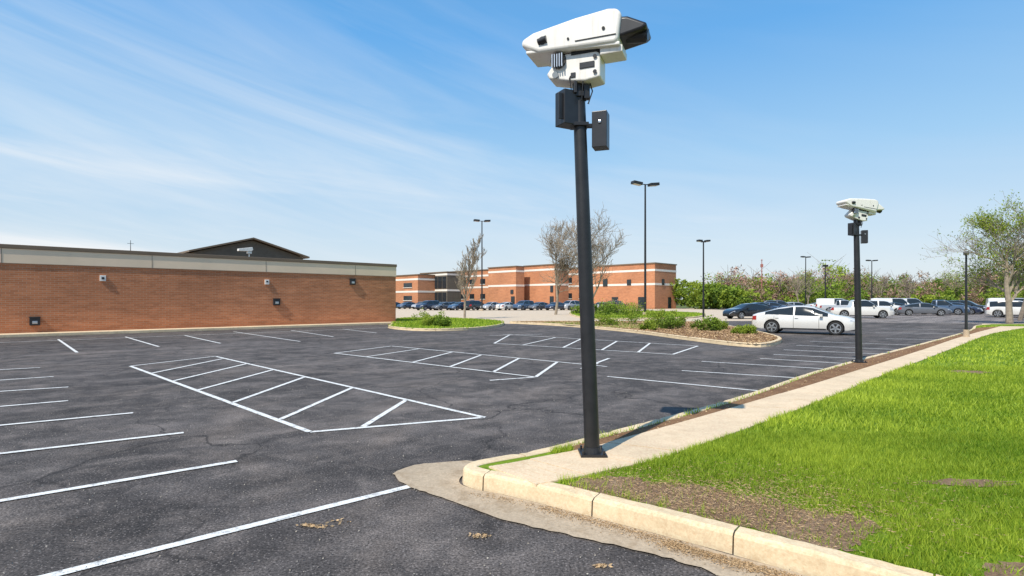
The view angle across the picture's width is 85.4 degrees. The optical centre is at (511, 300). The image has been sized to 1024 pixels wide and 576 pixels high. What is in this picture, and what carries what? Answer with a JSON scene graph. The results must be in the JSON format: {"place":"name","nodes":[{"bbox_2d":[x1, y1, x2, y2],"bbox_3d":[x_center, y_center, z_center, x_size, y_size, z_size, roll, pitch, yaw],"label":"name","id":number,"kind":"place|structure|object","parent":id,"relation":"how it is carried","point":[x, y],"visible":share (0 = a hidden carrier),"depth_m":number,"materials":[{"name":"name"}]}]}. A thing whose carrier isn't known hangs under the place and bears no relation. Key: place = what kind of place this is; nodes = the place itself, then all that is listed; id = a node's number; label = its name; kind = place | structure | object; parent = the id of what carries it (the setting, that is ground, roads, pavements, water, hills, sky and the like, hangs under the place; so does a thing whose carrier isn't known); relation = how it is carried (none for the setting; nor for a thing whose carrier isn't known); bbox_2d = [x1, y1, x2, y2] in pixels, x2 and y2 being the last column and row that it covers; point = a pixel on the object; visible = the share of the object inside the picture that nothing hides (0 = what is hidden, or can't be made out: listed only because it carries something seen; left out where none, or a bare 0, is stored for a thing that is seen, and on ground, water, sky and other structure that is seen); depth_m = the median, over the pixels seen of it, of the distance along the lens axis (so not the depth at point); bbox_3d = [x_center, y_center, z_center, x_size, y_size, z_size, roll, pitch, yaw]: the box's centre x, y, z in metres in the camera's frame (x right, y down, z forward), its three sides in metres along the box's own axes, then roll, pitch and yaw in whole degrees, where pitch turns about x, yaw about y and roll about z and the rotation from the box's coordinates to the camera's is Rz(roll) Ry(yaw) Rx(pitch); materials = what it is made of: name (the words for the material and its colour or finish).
{"place":"outdoors","nodes":[
{"label":"outdoors","id":0,"kind":"place"},
{"bbox_2d":[451,269,487,303],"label":"wing","id":1,"kind":"structure","parent":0,"point":[475,293],"depth_m":132.59,"materials":[{"name":"brick"}]},
{"bbox_2d":[461,279,484,299],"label":"windows","id":2,"kind":"structure","parent":1,"relation":"in","point":[471,295],"depth_m":134.04,"materials":[{"name":"black glass"}]},
{"bbox_2d":[0,309,981,575],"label":"parking lot","id":3,"kind":"structure","parent":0,"point":[266,475],"depth_m":7.20,"materials":[{"name":"grey asphalt"}]},
{"bbox_2d":[0,322,383,334],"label":"building footway","id":4,"kind":"structure","parent":3,"relation":"on","point":[181,328],"depth_m":31.02,"materials":[{"name":"concrete"}]},
{"bbox_2d":[0,322,391,337],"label":"building kerb","id":5,"kind":"structure","parent":3,"relation":"on","point":[135,331],"depth_m":30.08,"materials":[{"name":"concrete"}]},
{"bbox_2d":[0,263,395,333],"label":"brick walls","id":6,"kind":"structure","parent":3,"relation":"on","point":[57,298],"depth_m":31.36,"materials":[{"name":"brown brick"}]},
{"bbox_2d":[100,275,268,283],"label":"wall sensor boxes","id":7,"kind":"object","parent":6,"relation":"attached to","point":[102,277],"depth_m":29.00,"materials":[{"name":"white plastic"}]},
{"bbox_2d":[29,278,355,325],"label":"wall light boxes","id":8,"kind":"object","parent":6,"relation":"attached to","point":[36,320],"depth_m":27.18,"materials":[{"name":"black plastic"}]},
{"bbox_2d":[0,248,395,276],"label":"fascia band","id":9,"kind":"object","parent":6,"relation":"on","point":[34,257],"visible":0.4,"depth_m":31.34,"materials":[{"name":"beige concrete"}]},
{"bbox_2d":[0,244,396,266],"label":"coping","id":10,"kind":"object","parent":9,"relation":"on","point":[32,247],"visible":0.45,"depth_m":31.34,"materials":[{"name":"metal"}]},
{"bbox_2d":[237,247,252,256],"bbox_3d":[-16.438,-2.989,34.210,0.846,0.617,0.300,0,0,-44],"label":"roof camera","id":11,"kind":"object","parent":10,"relation":"on","point":[249,250],"visible":0.95,"depth_m":34.23,"materials":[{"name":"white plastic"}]},
{"bbox_2d":[188,240,302,258],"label":"gable wall","id":12,"kind":"structure","parent":10,"relation":"on","point":[261,250],"depth_m":47.57,"materials":[{"name":"metal"}]},
{"bbox_2d":[178,237,309,258],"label":"gable roof","id":13,"kind":"structure","parent":12,"relation":"on","point":[258,241],"depth_m":48.17,"materials":[{"name":"metal"}]},
{"bbox_2d":[1,248,395,276],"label":"panel joints","id":14,"kind":"object","parent":9,"relation":"attached to","point":[182,269],"visible":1,"depth_m":30.99,"materials":[{"name":"metal"}]},
{"bbox_2d":[0,386,789,575],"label":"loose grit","id":15,"kind":"object","parent":3,"relation":"on","point":[300,465],"visible":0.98,"depth_m":5.98,"materials":[{"name":"gravel"}]},
{"bbox_2d":[388,317,503,330],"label":"island kerb","id":16,"kind":"structure","parent":3,"relation":"on","point":[445,329],"depth_m":31.56,"materials":[{"name":"concrete"}]},
{"bbox_2d":[393,318,499,328],"bbox_3d":[-4.750,1.580,41.286,8.245,0.001,20.924,0,0,-10],"label":"island planting","id":17,"kind":"object","parent":16,"relation":"on","point":[440,327],"visible":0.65,"depth_m":37.98,"materials":[{"name":"plant"}]},
{"bbox_2d":[410,307,444,323],"bbox_3d":[-5.509,1.051,37.505,2.373,1.158,1.714,0,0,9],"label":"shrub","id":18,"kind":"object","parent":17,"relation":"on","point":[426,314],"visible":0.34,"depth_m":37.23,"materials":[{"name":"green plant"}]},
{"bbox_2d":[421,315,435,325],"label":"shrub","id":19,"kind":"object","parent":17,"relation":"on","point":[427,320],"visible":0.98,"depth_m":34.63,"materials":[{"name":"green plant"}]},
{"bbox_2d":[436,315,451,325],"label":"shrub","id":20,"kind":"object","parent":17,"relation":"on","point":[443,321],"visible":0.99,"depth_m":33.16,"materials":[{"name":"green plant"}]},
{"bbox_2d":[296,518,611,567],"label":"fallen leaves","id":21,"kind":"object","parent":3,"relation":"on","point":[477,535],"visible":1,"depth_m":4.01,"materials":[{"name":"plant"}]},
{"bbox_2d":[0,327,950,575],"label":"parking bay markings","id":22,"kind":"object","parent":3,"relation":"on","point":[149,550],"visible":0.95,"depth_m":7.75,"materials":[{"name":"paint"}]},
{"bbox_2d":[488,266,524,303],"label":"wing","id":23,"kind":"structure","parent":3,"relation":"on","point":[505,283],"depth_m":124.17,"materials":[{"name":"orange brick"}]},
{"bbox_2d":[393,460,806,575],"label":"gutter","id":24,"kind":"object","parent":3,"relation":"on","point":[440,479],"visible":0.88,"depth_m":4.31,"materials":[{"name":"concrete"}]},
{"bbox_2d":[570,310,704,319],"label":"island kerb","id":25,"kind":"structure","parent":3,"relation":"on","point":[640,318],"depth_m":52.48,"materials":[{"name":"concrete"}]},
{"label":"island planting","id":26,"kind":"object","parent":25,"relation":"on","visible":0},
{"bbox_2d":[388,310,705,328],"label":"island grass","id":27,"kind":"structure","parent":26,"relation":"on","point":[457,323],"depth_m":40.10,"materials":[{"name":"plant"}]},
{"bbox_2d":[570,303,599,313],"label":"shrub","id":28,"kind":"object","parent":26,"relation":"on","point":[576,310],"visible":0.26,"depth_m":65.81,"materials":[{"name":"green plant"}]},
{"bbox_2d":[554,202,626,312],"bbox_3d":[8.915,-4.509,61.860,8.660,12.222,8.338,0,0,0],"label":"bare tree","id":29,"kind":"object","parent":26,"relation":"on","point":[601,246],"visible":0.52,"depth_m":61.03,"materials":[{"name":"brown plant"}]},
{"bbox_2d":[594,299,641,312],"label":"shrub","id":30,"kind":"object","parent":26,"relation":"on","point":[618,305],"visible":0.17,"depth_m":69.86,"materials":[{"name":"plant"}]},
{"bbox_2d":[594,298,643,314],"bbox_3d":[11.806,0.702,60.012,5.635,1.930,4.819,0,0,0],"label":"shrub","id":31,"kind":"object","parent":26,"relation":"on","point":[610,308],"visible":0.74,"depth_m":59.41,"materials":[{"name":"green plant"}]},
{"bbox_2d":[631,180,659,314],"bbox_3d":[14.450,-5.636,60.200,3.224,14.432,0.720,0,0,-20],"label":"street lamp","id":32,"kind":"object","parent":26,"relation":"on","point":[637,183],"visible":0.91,"depth_m":60.11,"materials":[{"name":"metal"}]},
{"bbox_2d":[510,321,781,346],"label":"island kerb","id":33,"kind":"structure","parent":3,"relation":"on","point":[742,344],"depth_m":24.54,"materials":[{"name":"concrete"}]},
{"bbox_2d":[514,321,779,343],"bbox_3d":[10.124,1.580,33.336,13.018,0.001,23.550,0,0,-23],"label":"island planting","id":34,"kind":"object","parent":33,"relation":"on","point":[723,336],"visible":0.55,"depth_m":25.73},
{"bbox_2d":[545,322,639,327],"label":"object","id":35,"kind":"object","parent":34,"relation":"on","point":[605,325],"visible":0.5,"depth_m":34.82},
{"bbox_2d":[594,312,619,324],"bbox_3d":[5.867,1.133,35.729,2.039,0.970,1.718,0,0,-25],"label":"shrub","id":36,"kind":"object","parent":35,"relation":"on","point":[607,317],"visible":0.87,"depth_m":35.41,"materials":[{"name":"green plant"}]},
{"bbox_2d":[615,300,645,324],"bbox_3d":[8.046,0.775,37.074,1.906,1.691,2.740,0,0,-22],"label":"shrub","id":37,"kind":"object","parent":35,"relation":"on","point":[630,314],"visible":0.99,"depth_m":37.28,"materials":[{"name":"green plant"}]},
{"bbox_2d":[515,321,781,343],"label":"island bark chips","id":38,"kind":"object","parent":34,"relation":"on","point":[734,335],"visible":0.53,"depth_m":27.75,"materials":[{"name":"wood"}]},
{"bbox_2d":[638,319,658,329],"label":"shrub","id":39,"kind":"object","parent":34,"relation":"on","point":[650,324],"visible":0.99,"depth_m":29.95,"materials":[{"name":"green plant"}]},
{"bbox_2d":[644,308,676,324],"bbox_3d":[8.823,1.017,32.947,2.051,1.218,1.423,0,0,19],"label":"shrub","id":40,"kind":"object","parent":34,"relation":"on","point":[656,318],"visible":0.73,"depth_m":32.92,"materials":[{"name":"green plant"}]},
{"bbox_2d":[656,311,687,328],"bbox_3d":[8.781,1.102,31.038,1.563,1.061,1.644,0,0,-25],"label":"shrub","id":41,"kind":"object","parent":34,"relation":"on","point":[669,323],"visible":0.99,"depth_m":30.80,"materials":[{"name":"green plant"}]},
{"bbox_2d":[696,239,710,322],"bbox_3d":[13.450,-1.339,39.000,0.905,5.838,0.360,0,0,-11],"label":"street lamp","id":42,"kind":"object","parent":34,"relation":"on","point":[699,240],"visible":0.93,"depth_m":38.95,"materials":[{"name":"metal"}]},
{"bbox_2d":[689,314,724,330],"bbox_3d":[10.281,1.170,29.263,1.584,0.902,1.587,0,0,0],"label":"shrub","id":43,"kind":"object","parent":34,"relation":"on","point":[709,325],"visible":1,"depth_m":28.98,"materials":[{"name":"green plant"}]},
{"bbox_2d":[703,319,728,328],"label":"shrub","id":44,"kind":"object","parent":34,"relation":"on","point":[725,324],"visible":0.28,"depth_m":30.45,"materials":[{"name":"green plant"}]},
{"bbox_2d":[730,324,757,333],"bbox_3d":[11.034,1.366,26.491,1.258,0.530,0.928,0,0,0],"label":"shrub","id":45,"kind":"object","parent":34,"relation":"on","point":[743,329],"visible":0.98,"depth_m":26.28,"materials":[{"name":"green plant"}]},
{"bbox_2d":[462,324,989,575],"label":"kerb","id":46,"kind":"structure","parent":3,"relation":"on","point":[805,558],"depth_m":4.00,"materials":[{"name":"concrete"}]},
{"bbox_2d":[752,305,854,334],"bbox_3d":[15.100,0.980,28.600,4.920,1.439,2.120,0,0,35],"label":"parked car","id":47,"kind":"object","parent":3,"relation":"on","point":[803,317],"visible":0.97,"depth_m":27.95,"materials":[{"name":"white paint"}]},
{"bbox_2d":[0,0,1023,299],"label":"sky","id":48,"kind":"structure","parent":0,"point":[362,131],"materials":[{"name":"blue"}]},
{"bbox_2d":[569,267,578,300],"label":"wing","id":49,"kind":"structure","parent":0,"point":[574,293],"depth_m":130.87,"materials":[{"name":"brick"}]},
{"bbox_2d":[396,308,752,323],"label":"road","id":50,"kind":"structure","parent":0,"point":[507,316],"depth_m":66.81,"materials":[{"name":"concrete"}]},
{"bbox_2d":[396,302,415,308],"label":"parked car","id":51,"kind":"object","parent":50,"relation":"on","point":[404,305],"visible":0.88,"depth_m":110.18,"materials":[{"name":"blue paint"}]},
{"bbox_2d":[415,300,439,309],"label":"parked car","id":52,"kind":"object","parent":50,"relation":"on","point":[426,304],"visible":0.84,"depth_m":94.70,"materials":[{"name":"paint"}]},
{"bbox_2d":[431,302,454,309],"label":"parked car","id":53,"kind":"object","parent":50,"relation":"on","point":[442,305],"visible":0.81,"depth_m":95.08,"materials":[{"name":"grey paint"}]},
{"bbox_2d":[448,302,469,309],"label":"parked car","id":54,"kind":"object","parent":50,"relation":"on","point":[457,305],"visible":0.66,"depth_m":94.30,"materials":[{"name":"blue paint"}]},
{"bbox_2d":[454,233,486,317],"bbox_3d":[-3.798,-2.413,51.309,2.935,8.014,3.649,0,0,-16],"label":"bare tree","id":55,"kind":"object","parent":50,"relation":"on","point":[474,255],"visible":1,"depth_m":51.21,"materials":[{"name":"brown plant"}]},
{"bbox_2d":[463,300,485,309],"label":"parked car","id":56,"kind":"object","parent":50,"relation":"on","point":[473,304],"visible":0.67,"depth_m":93.95,"materials":[{"name":"black paint"}]},
{"bbox_2d":[473,219,490,310],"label":"street lamp","id":57,"kind":"object","parent":50,"relation":"on","point":[478,220],"visible":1,"depth_m":89.93,"materials":[{"name":"metal"}]},
{"bbox_2d":[480,302,501,309],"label":"parked car","id":58,"kind":"object","parent":50,"relation":"on","point":[490,305],"visible":0.63,"depth_m":95.17,"materials":[{"name":"silver paint"}]},
{"bbox_2d":[496,302,516,309],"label":"parked car","id":59,"kind":"object","parent":50,"relation":"on","point":[505,305],"visible":0.73,"depth_m":94.24,"materials":[{"name":"white paint"}]},
{"bbox_2d":[512,300,533,309],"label":"parked car","id":60,"kind":"object","parent":50,"relation":"on","point":[523,304],"visible":0.83,"depth_m":94.74,"materials":[{"name":"blue paint"}]},
{"bbox_2d":[528,302,548,309],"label":"parked car","id":61,"kind":"object","parent":50,"relation":"on","point":[538,305],"visible":0.82,"depth_m":95.16,"materials":[{"name":"grey paint"}]},
{"bbox_2d":[545,302,564,309],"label":"parked car","id":62,"kind":"object","parent":50,"relation":"on","point":[551,305],"visible":0.68,"depth_m":94.83,"materials":[{"name":"paint"}]},
{"bbox_2d":[537,217,598,314],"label":"bare tree","id":63,"kind":"object","parent":50,"relation":"on","point":[565,265],"visible":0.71,"depth_m":65.67,"materials":[{"name":"brown plant"}]},
{"bbox_2d":[560,300,578,309],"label":"parked car","id":64,"kind":"object","parent":50,"relation":"on","point":[569,304],"visible":0.63,"depth_m":97.41,"materials":[{"name":"silver paint"}]},
{"bbox_2d":[593,262,676,308],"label":"wing","id":65,"kind":"structure","parent":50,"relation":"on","point":[624,282],"depth_m":113.74,"materials":[{"name":"orange brick"}]},
{"bbox_2d":[603,279,670,308],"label":"doors and vents","id":66,"kind":"structure","parent":65,"relation":"in","point":[605,283],"depth_m":113.65,"materials":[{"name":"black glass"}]},
{"bbox_2d":[723,303,774,318],"bbox_3d":[22.000,0.980,51.600,4.920,1.439,2.120,0,0,-15],"label":"parked car","id":67,"kind":"object","parent":50,"relation":"on","point":[740,311],"visible":0.74,"depth_m":50.79,"materials":[{"name":"blue paint"}]},
{"bbox_2d":[676,303,722,307],"bbox_3d":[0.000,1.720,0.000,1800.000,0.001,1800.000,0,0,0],"label":"ground","id":68,"kind":"structure","parent":0,"point":[678,306],"depth_m":134.64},
{"bbox_2d":[396,274,434,302],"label":"wing","id":69,"kind":"structure","parent":68,"relation":"on","point":[415,288],"depth_m":127.13,"materials":[{"name":"brick"}]},
{"bbox_2d":[403,283,411,300],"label":"windows","id":70,"kind":"structure","parent":69,"relation":"in","point":[406,285],"depth_m":127.72,"materials":[{"name":"black glass"}]},
{"bbox_2d":[420,271,460,301],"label":"wing","id":71,"kind":"structure","parent":68,"relation":"on","point":[447,289],"depth_m":126.36,"materials":[{"name":"brick"}]},
{"bbox_2d":[524,264,568,303],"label":"wing","id":72,"kind":"structure","parent":68,"relation":"on","point":[537,288],"depth_m":122.87,"materials":[{"name":"orange brick"}]},
{"bbox_2d":[670,256,1023,308],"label":"distant trees","id":73,"kind":"object","parent":68,"relation":"on","point":[728,292],"visible":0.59,"depth_m":129.62,"materials":[{"name":"green plant"}]},
{"bbox_2d":[937,268,968,292],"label":"bare tree","id":74,"kind":"object","parent":68,"relation":"on","point":[948,281],"visible":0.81,"depth_m":124.34,"materials":[{"name":"green plant"}]},
{"bbox_2d":[479,324,1023,575],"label":"lawn","id":75,"kind":"structure","parent":0,"point":[486,466],"depth_m":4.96,"materials":[{"name":"green plant"}]},
{"bbox_2d":[568,476,880,550],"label":"bare soil","id":76,"kind":"structure","parent":75,"relation":"on","point":[807,524],"depth_m":4.06,"materials":[{"name":"brown soil"}]},
{"bbox_2d":[463,326,1023,575],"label":"leaf litter","id":77,"kind":"object","parent":75,"relation":"on","point":[683,547],"visible":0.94,"depth_m":4.16,"materials":[{"name":"plant"}]},
{"bbox_2d":[573,327,994,449],"bbox_3d":[14.748,1.559,19.740,39.773,0.001,0.788,0,0,-44],"label":"mulch strip","id":78,"kind":"object","parent":75,"relation":"on","point":[825,375],"visible":0.8,"depth_m":10.41,"materials":[{"name":"brown soil"}]},
{"bbox_2d":[836,198,883,362],"bbox_3d":[8.775,-0.487,13.949,1.110,4.095,0.397,0,0,-8],"label":"surveillance camera pole","id":79,"kind":"object","parent":78,"relation":"on","point":[859,212],"visible":1,"depth_m":13.88,"materials":[{"name":"black plastic"}]},
{"bbox_2d":[924,478,1016,486],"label":"bare soil","id":80,"kind":"structure","parent":75,"relation":"on","point":[947,481],"depth_m":4.78,"materials":[{"name":"soil"}]},
{"bbox_2d":[982,561,1023,575],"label":"bare soil","id":81,"kind":"structure","parent":75,"relation":"on","point":[1018,565],"depth_m":3.21,"materials":[{"name":"soil"}]},
{"bbox_2d":[489,326,1023,486],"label":"footpath","id":82,"kind":"structure","parent":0,"point":[621,452],"depth_m":6.61,"materials":[{"name":"concrete"}]},
{"bbox_2d":[522,9,650,457],"bbox_3d":[0.741,-0.620,5.564,1.252,4.340,0.448,0,0,20],"label":"surveillance camera pole","id":83,"kind":"object","parent":82,"relation":"on","point":[577,54],"visible":1,"depth_m":5.53,"materials":[{"name":"black plastic"}]},
{"bbox_2d":[963,251,969,336],"bbox_3d":[19.350,-0.253,23.650,0.242,3.636,0.628,0,0,38],"label":"street lamp","id":84,"kind":"object","parent":82,"relation":"on","point":[966,332],"visible":0.97,"depth_m":23.61,"materials":[{"name":"metal"}]},
{"bbox_2d":[700,308,1023,323],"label":"parking lot","id":85,"kind":"structure","parent":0,"point":[975,318],"depth_m":49.30,"materials":[{"name":"asphalt"}]},
{"bbox_2d":[766,302,787,307],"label":"parked car","id":86,"kind":"object","parent":85,"relation":"on","point":[775,304],"visible":0.22,"depth_m":79.15,"materials":[{"name":"blue paint"}]},
{"bbox_2d":[763,300,795,305],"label":"parked car","id":87,"kind":"object","parent":85,"relation":"on","point":[781,302],"visible":0.29,"depth_m":83.24,"materials":[{"name":"blue paint"}]},
{"bbox_2d":[782,272,812,301],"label":"bare tree","id":88,"kind":"object","parent":85,"relation":"on","point":[798,281],"visible":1,"depth_m":108.32,"materials":[{"name":"beige plant"}]},
{"bbox_2d":[800,256,810,304],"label":"street lamp","id":89,"kind":"object","parent":85,"relation":"on","point":[805,257],"visible":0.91,"depth_m":109.94,"materials":[{"name":"metal"}]},
{"bbox_2d":[795,268,824,303],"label":"bare tree","id":90,"kind":"object","parent":85,"relation":"on","point":[809,273],"visible":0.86,"depth_m":117.95,"materials":[{"name":"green plant"}]},
{"bbox_2d":[816,298,843,307],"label":"parked van","id":91,"kind":"object","parent":85,"relation":"on","point":[824,301],"visible":0.26,"depth_m":85.87,"materials":[{"name":"white paint"}]},
{"bbox_2d":[820,300,848,310],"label":"pickup truck","id":92,"kind":"object","parent":85,"relation":"on","point":[841,303],"visible":0.34,"depth_m":71.58,"materials":[{"name":"silver paint"}]},
{"bbox_2d":[828,300,893,317],"bbox_3d":[33.576,0.811,53.508,5.370,1.750,2.260,0,0,18],"label":"pickup truck","id":93,"kind":"object","parent":85,"relation":"on","point":[868,308],"visible":0.84,"depth_m":52.59,"materials":[{"name":"white paint"}]},
{"bbox_2d":[866,260,877,297],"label":"street lamp","id":94,"kind":"object","parent":85,"relation":"on","point":[871,275],"visible":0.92,"depth_m":109.96,"materials":[{"name":"metal"}]},
{"bbox_2d":[869,300,900,314],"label":"parked car","id":95,"kind":"object","parent":85,"relation":"on","point":[883,303],"visible":0.35,"depth_m":65.13,"materials":[{"name":"white paint"}]},
{"bbox_2d":[870,298,908,304],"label":"parked van","id":96,"kind":"object","parent":85,"relation":"on","point":[899,300],"visible":0.28,"depth_m":75.29,"materials":[{"name":"white paint"}]},
{"bbox_2d":[896,275,919,297],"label":"bare tree","id":97,"kind":"object","parent":85,"relation":"on","point":[906,288],"visible":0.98,"depth_m":100.35,"materials":[{"name":"beige plant"}]},
{"bbox_2d":[901,298,922,303],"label":"parked van","id":98,"kind":"object","parent":85,"relation":"on","point":[911,300],"visible":0.12,"depth_m":79.06,"materials":[{"name":"silver paint"}]},
{"bbox_2d":[897,303,951,315],"bbox_3d":[46.000,0.971,62.000,4.920,1.430,2.120,0,0,30],"label":"parked car","id":99,"kind":"object","parent":85,"relation":"on","point":[918,308],"visible":1,"depth_m":61.39,"materials":[{"name":"grey paint"}]},
{"bbox_2d":[923,300,969,314],"bbox_3d":[50.981,0.811,66.016,5.370,1.750,2.260,0,0,40],"label":"pickup truck","id":100,"kind":"object","parent":85,"relation":"on","point":[946,304],"visible":0.46,"depth_m":64.68,"materials":[{"name":"blue paint"}]},
{"bbox_2d":[948,300,985,313],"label":"parked car","id":101,"kind":"object","parent":85,"relation":"on","point":[970,303],"visible":0.3,"depth_m":70.13,"materials":[{"name":"blue paint"}]},
{"bbox_2d":[952,302,983,314],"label":"parked car","id":102,"kind":"object","parent":85,"relation":"on","point":[973,310],"visible":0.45,"depth_m":66.34,"materials":[{"name":"paint"}]},
{"bbox_2d":[985,300,1022,316],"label":"parked car","id":103,"kind":"object","parent":85,"relation":"on","point":[996,308],"visible":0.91,"depth_m":55.16,"materials":[{"name":"white paint"}]},
{"bbox_2d":[985,298,1023,305],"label":"parked van","id":104,"kind":"object","parent":85,"relation":"on","point":[999,299],"visible":0.23,"depth_m":71.16,"materials":[{"name":"white paint"}]},
{"bbox_2d":[988,227,1023,320],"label":"bare tree","id":105,"kind":"object","parent":85,"relation":"on","point":[1021,315],"visible":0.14,"depth_m":46.86,"materials":[{"name":"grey plant"}]},
{"bbox_2d":[867,274,894,296],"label":"bare tree","id":106,"kind":"object","parent":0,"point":[885,280],"visible":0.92,"depth_m":121.64,"materials":[{"name":"brown plant"}]},
{"bbox_2d":[920,189,1023,322],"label":"leafing tree","id":107,"kind":"object","parent":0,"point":[999,227],"visible":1,"depth_m":39.22,"materials":[{"name":"green plant"}]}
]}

